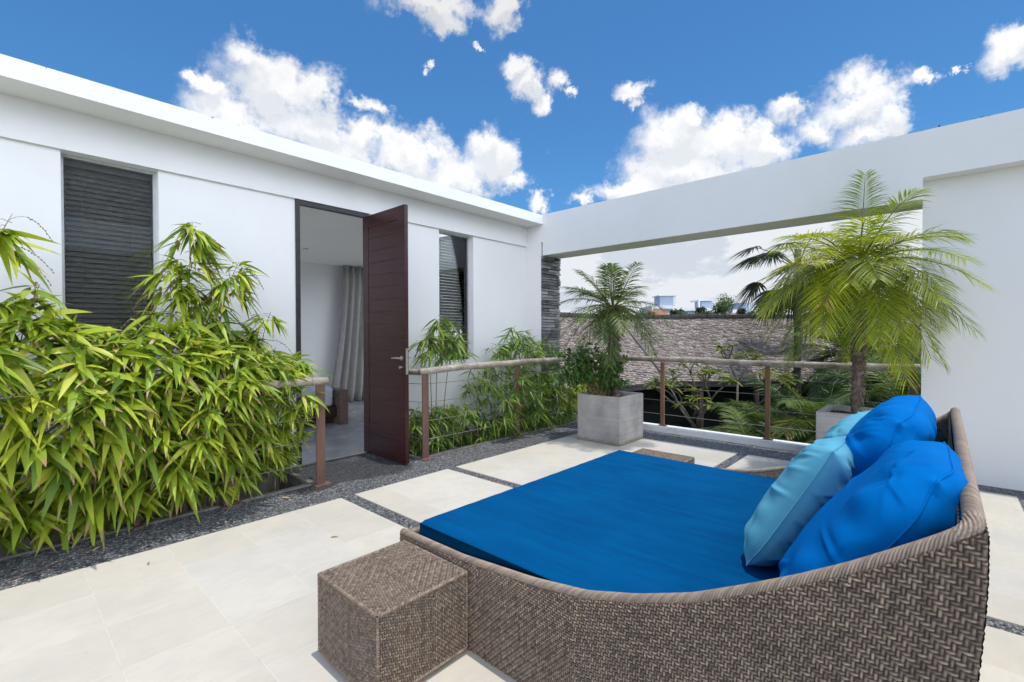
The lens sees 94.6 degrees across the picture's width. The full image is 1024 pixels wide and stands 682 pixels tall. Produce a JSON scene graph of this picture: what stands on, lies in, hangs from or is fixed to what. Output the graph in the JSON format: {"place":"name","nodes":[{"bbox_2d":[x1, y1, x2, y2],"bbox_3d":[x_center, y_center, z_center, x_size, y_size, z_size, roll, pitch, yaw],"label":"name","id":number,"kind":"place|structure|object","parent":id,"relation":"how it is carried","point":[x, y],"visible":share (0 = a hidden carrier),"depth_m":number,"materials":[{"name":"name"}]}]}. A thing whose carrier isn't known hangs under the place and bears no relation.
{"place":"outdoors","nodes":[
{"label":"outdoors","id":0,"kind":"place"},
{"bbox_2d":[0,399,526,554],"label":"room floor","id":1,"kind":"structure","parent":0,"point":[344,440],"depth_m":5.97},
{"bbox_2d":[0,54,542,507],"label":"house","id":2,"kind":"structure","parent":1,"relation":"on","point":[106,187],"depth_m":4.79,"materials":[{"name":"white paint"}]},
{"bbox_2d":[60,153,157,376],"bbox_3d":[-3.429,-0.583,4.039,0.105,1.842,0.625,1,1,42],"label":"window","id":3,"kind":"structure","parent":2,"relation":"in","point":[94,318],"depth_m":4.03,"materials":[{"name":"grey glass"}]},
{"bbox_2d":[331,265,363,401],"bbox_3d":[-3.217,-0.156,10.022,0.171,2.821,1.356,1,1,42],"label":"curtain","id":4,"kind":"object","parent":2,"relation":"hanging from","point":[348,373],"visible":0.44,"depth_m":9.86,"materials":[{"name":"fabric"}]},
{"bbox_2d":[363,204,410,463],"bbox_3d":[-1.441,-0.073,5.358,0.848,2.784,0.170,1,1,42],"label":"door","id":5,"kind":"structure","parent":2,"relation":"in","point":[385,233],"depth_m":5.30,"materials":[{"name":"brown wood"}]},
{"bbox_2d":[439,231,469,361],"bbox_3d":[-0.888,-0.623,6.833,0.105,1.842,0.640,1,1,42],"label":"window","id":6,"kind":"structure","parent":2,"relation":"in","point":[458,245],"depth_m":6.90,"materials":[{"name":"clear glass"}]},
{"bbox_2d":[301,385,347,424],"bbox_3d":[-4.036,1.013,7.388,2.100,0.588,2.040,1,1,42],"label":"bed","id":7,"kind":"object","parent":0,"point":[336,405],"visible":0.24,"depth_m":7.36,"materials":[{"name":"brown wood"}]},
{"bbox_2d":[0,433,1023,681],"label":"stone paving","id":8,"kind":"structure","parent":0,"point":[234,603],"depth_m":2.53,"materials":[{"name":"stone"}]},
{"bbox_2d":[317,540,467,681],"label":"wicker stool","id":9,"kind":"object","parent":8,"relation":"on","point":[397,612],"visible":1,"depth_m":1.93,"materials":[{"name":"wicker"}]},
{"bbox_2d":[578,390,642,446],"bbox_3d":[1.317,1.004,6.319,0.630,0.611,0.630,1,1,42],"label":"planter","id":10,"kind":"object","parent":8,"relation":"on","point":[608,419],"visible":0.9,"depth_m":6.08,"materials":[{"name":"concrete"}]},
{"bbox_2d":[543,341,630,395],"bbox_3d":[1.054,0.376,6.433,1.258,0.792,0.991,1,1,42],"label":"shrub","id":11,"kind":"object","parent":10,"relation":"on","point":[601,382],"visible":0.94,"depth_m":6.23,"materials":[{"name":"green plant"}]},
{"bbox_2d":[555,262,673,396],"bbox_3d":[1.341,-0.113,6.325,1.644,1.765,1.609,1,1,42],"label":"palm","id":12,"kind":"object","parent":10,"relation":"in","point":[609,314],"visible":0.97,"depth_m":6.06,"materials":[{"name":"green plant"}]},
{"bbox_2d":[633,448,694,463],"bbox_3d":[1.213,1.158,3.976,0.481,0.362,0.456,1,1,42],"label":"wicker stool","id":13,"kind":"object","parent":8,"relation":"on","point":[673,456],"visible":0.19,"depth_m":4.04,"materials":[{"name":"wicker"}]},
{"bbox_2d":[399,407,989,681],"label":"daybed","id":14,"kind":"object","parent":8,"relation":"on","point":[621,566],"visible":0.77,"depth_m":1.69,"materials":[{"name":"wicker"}]},
{"bbox_2d":[744,436,854,566],"bbox_3d":[1.232,0.671,2.010,0.382,0.566,0.666,1,1,42],"label":"pillow","id":15,"kind":"object","parent":14,"relation":"on","point":[811,481],"visible":0.77,"depth_m":1.78,"materials":[{"name":"teal fabric"}]},
{"bbox_2d":[822,410,870,438],"bbox_3d":[1.705,0.629,2.497,0.332,0.495,0.617,1,1,42],"label":"pillow","id":16,"kind":"object","parent":14,"relation":"on","point":[843,427],"visible":0.18,"depth_m":2.38,"materials":[{"name":"teal fabric"}]},
{"bbox_2d":[778,440,968,576],"bbox_3d":[1.128,0.621,1.487,0.484,0.599,0.700,1,1,42],"label":"pillow","id":17,"kind":"object","parent":14,"relation":"on","point":[901,493],"visible":0.52,"depth_m":1.27,"materials":[{"name":"blue fabric"}]},
{"bbox_2d":[845,395,936,478],"bbox_3d":[1.615,0.573,2.144,0.463,0.640,0.718,1,1,42],"label":"pillow","id":18,"kind":"object","parent":14,"relation":"on","point":[875,433],"visible":0.31,"depth_m":1.89,"materials":[{"name":"blue fabric"}]},
{"bbox_2d":[816,404,872,439],"bbox_3d":[3.418,1.005,4.638,0.640,0.641,0.640,1,1,42],"label":"planter","id":19,"kind":"object","parent":8,"relation":"on","point":[828,416],"visible":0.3,"depth_m":4.59,"materials":[{"name":"concrete"}]},
{"bbox_2d":[752,169,998,413],"bbox_3d":[3.292,-0.441,4.555,1.993,2.386,1.912,1,1,42],"label":"palm","id":20,"kind":"object","parent":19,"relation":"in","point":[859,283],"visible":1,"depth_m":4.24,"materials":[{"name":"green plant"}]},
{"bbox_2d":[0,422,1023,681],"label":"pebble floor","id":21,"kind":"structure","parent":0,"point":[350,476],"depth_m":4.04,"materials":[{"name":"grey gravel"}]},
{"bbox_2d":[1,548,90,582],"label":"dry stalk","id":22,"kind":"object","parent":21,"relation":"on","point":[40,568],"visible":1,"depth_m":2.82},
{"bbox_2d":[0,377,331,529],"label":"railing","id":23,"kind":"object","parent":21,"relation":"on","point":[319,383],"visible":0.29,"depth_m":4.34,"materials":[{"name":"brown wood"}]},
{"bbox_2d":[0,420,577,560],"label":"bed edging","id":24,"kind":"object","parent":21,"relation":"on","point":[296,481],"visible":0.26,"depth_m":4.16,"materials":[{"name":"concrete"}]},
{"bbox_2d":[409,356,577,460],"bbox_3d":[-0.194,0.773,6.745,0.872,1.094,3.300,1,1,42],"label":"railing","id":25,"kind":"object","parent":21,"relation":"on","point":[425,373],"visible":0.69,"depth_m":5.62,"materials":[{"name":"brown wood"}]},
{"bbox_2d":[0,0,1023,333],"label":"sky","id":26,"kind":"structure","parent":0,"point":[541,107],"materials":[{"name":"blue"}]},
{"bbox_2d":[560,362,595,412],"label":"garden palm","id":27,"kind":"object","parent":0,"point":[578,391],"visible":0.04,"depth_m":8.41,"materials":[{"name":"green plant"}]},
{"bbox_2d":[727,303,755,313],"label":"apartment block","id":28,"kind":"structure","parent":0,"point":[734,310],"depth_m":140.07,"materials":[{"name":"white paint"}]},
{"bbox_2d":[779,386,882,440],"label":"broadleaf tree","id":29,"kind":"object","parent":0,"point":[867,388],"visible":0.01,"depth_m":9.62,"materials":[{"name":"green plant"}]},
{"bbox_2d":[816,318,921,400],"bbox_3d":[10.030,1.841,11.943,3.741,4.777,4.050,0,1,5],"label":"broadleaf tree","id":30,"kind":"object","parent":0,"point":[895,354],"visible":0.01,"depth_m":11.21,"materials":[{"name":"green plant"}]},
{"label":"garden ground","id":31,"kind":"structure","parent":0,"visible":0},
{"bbox_2d":[638,309,654,314],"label":"broadleaf tree","id":32,"kind":"object","parent":31,"relation":"on","point":[639,311],"visible":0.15,"depth_m":59.84,"materials":[{"name":"green plant"}]},
{"bbox_2d":[646,310,667,314],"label":"tiled house","id":33,"kind":"structure","parent":31,"relation":"on","point":[659,312],"depth_m":60.18,"materials":[{"name":"ceramic"}]},
{"bbox_2d":[640,295,712,313],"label":"hotel","id":34,"kind":"structure","parent":31,"relation":"on","point":[668,302],"depth_m":150.85,"materials":[{"name":"white paint"}]},
{"bbox_2d":[669,307,684,314],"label":"broadleaf tree","id":35,"kind":"object","parent":31,"relation":"on","point":[672,312],"visible":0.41,"depth_m":65.59,"materials":[{"name":"green plant"}]},
{"bbox_2d":[450,312,920,431],"bbox_3d":[6.966,1.760,14.409,18.994,5.191,7.647,0,1,-12],"label":"villa","id":36,"kind":"object","parent":31,"relation":"on","point":[698,335],"visible":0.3,"depth_m":13.33,"materials":[{"name":"grey stone"}]},
{"bbox_2d":[676,311,697,314],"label":"broadleaf tree","id":37,"kind":"object","parent":31,"relation":"on","point":[683,313],"visible":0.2,"depth_m":56.13,"materials":[{"name":"green plant"}]},
{"bbox_2d":[694,306,706,312],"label":"broadleaf tree","id":38,"kind":"object","parent":31,"relation":"on","point":[700,309],"visible":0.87,"depth_m":71.40,"materials":[{"name":"green plant"}]},
{"bbox_2d":[690,299,716,310],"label":"apartment block","id":39,"kind":"structure","parent":31,"relation":"on","point":[706,303],"depth_m":161.84,"materials":[{"name":"white paint"}]},
{"bbox_2d":[642,344,803,432],"bbox_3d":[4.013,2.168,9.222,2.786,4.223,2.693,0,1,12],"label":"frangipani tree","id":40,"kind":"object","parent":31,"relation":"on","point":[705,371],"visible":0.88,"depth_m":8.82,"materials":[{"name":"green plant"}]},
{"bbox_2d":[710,292,736,314],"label":"broadleaf tree","id":41,"kind":"object","parent":31,"relation":"on","point":[720,307],"visible":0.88,"depth_m":51.73,"materials":[{"name":"green plant"}]},
{"bbox_2d":[735,307,746,313],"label":"broadleaf tree","id":42,"kind":"object","parent":31,"relation":"on","point":[742,311],"visible":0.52,"depth_m":67.80,"materials":[{"name":"green plant"}]},
{"bbox_2d":[693,405,815,443],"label":"garden palm","id":43,"kind":"object","parent":31,"relation":"on","point":[750,429],"visible":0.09,"depth_m":8.06,"materials":[{"name":"green plant"}]},
{"bbox_2d":[704,384,821,442],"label":"garden palm","id":44,"kind":"object","parent":31,"relation":"on","point":[758,414],"visible":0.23,"depth_m":8.76,"materials":[{"name":"green plant"}]},
{"bbox_2d":[526,108,1023,490],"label":"garden wall","id":45,"kind":"structure","parent":31,"relation":"on","point":[969,174],"depth_m":4.57,"materials":[{"name":"white paint"}]},
{"bbox_2d":[566,355,920,440],"bbox_3d":[2.593,0.729,6.464,4.550,1.014,0.094,1,1,42],"label":"railing","id":46,"kind":"object","parent":45,"relation":"on","point":[767,365],"visible":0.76,"depth_m":5.93,"materials":[{"name":"brown wood"}]},
{"bbox_2d":[725,233,855,414],"bbox_3d":[7.650,0.797,12.607,3.767,6.858,3.456,0,1,-19],"label":"fan palm","id":47,"kind":"object","parent":31,"relation":"on","point":[753,287],"visible":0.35,"depth_m":12.44,"materials":[{"name":"green plant"}]},
{"bbox_2d":[707,369,909,442],"bbox_3d":[5.441,2.362,8.299,3.650,3.849,3.325,1,1,42],"label":"garden palm","id":48,"kind":"object","parent":31,"relation":"on","point":[797,404],"visible":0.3,"depth_m":8.29,"materials":[{"name":"green plant"}]},
{"bbox_2d":[771,301,918,407],"bbox_3d":[7.663,1.665,10.476,3.315,5.179,3.131,1,1,42],"label":"garden palm","id":49,"kind":"object","parent":31,"relation":"on","point":[832,351],"visible":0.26,"depth_m":10.40,"materials":[{"name":"green plant"}]},
{"bbox_2d":[799,341,921,439],"bbox_3d":[6.816,2.140,8.005,3.361,4.296,3.703,1,1,42],"label":"garden palm","id":50,"kind":"object","parent":31,"relation":"on","point":[896,390],"visible":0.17,"depth_m":8.08,"materials":[{"name":"green plant"}]},
{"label":"planting bed soil","id":51,"kind":"structure","parent":0,"visible":0},
{"bbox_2d":[0,215,131,556],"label":"bamboo plant","id":52,"kind":"object","parent":51,"relation":"on","point":[21,443],"visible":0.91,"depth_m":2.94,"materials":[{"name":"green plant"}]},
{"bbox_2d":[24,315,225,548],"bbox_3d":[-2.737,0.688,3.403,1.361,1.754,1.099,1,1,42],"label":"bamboo plant","id":53,"kind":"object","parent":51,"relation":"on","point":[122,494],"visible":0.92,"depth_m":3.24,"materials":[{"name":"green plant"}]},
{"bbox_2d":[118,222,285,515],"bbox_3d":[-2.500,0.279,3.809,1.287,2.561,1.307,1,1,42],"label":"bamboo plant","id":54,"kind":"object","parent":51,"relation":"on","point":[233,398],"visible":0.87,"depth_m":3.81,"materials":[{"name":"green plant"}]},
{"bbox_2d":[221,312,335,497],"bbox_3d":[-2.250,0.641,4.369,1.048,1.821,1.069,1,1,42],"label":"bamboo plant","id":55,"kind":"object","parent":51,"relation":"on","point":[277,366],"visible":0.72,"depth_m":4.27,"materials":[{"name":"green plant"}]},
{"bbox_2d":[409,315,496,455],"bbox_3d":[-0.855,0.618,6.033,0.834,1.900,1.511,1,1,42],"label":"bamboo plant","id":56,"kind":"object","parent":51,"relation":"on","point":[453,424],"visible":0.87,"depth_m":5.92,"materials":[{"name":"green plant"}]},
{"bbox_2d":[459,325,585,444],"bbox_3d":[0.234,0.686,7.017,1.131,1.849,2.180,1,1,42],"label":"bamboo plant","id":57,"kind":"object","parent":51,"relation":"on","point":[549,419],"visible":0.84,"depth_m":6.80,"materials":[{"name":"green plant"}]}
]}

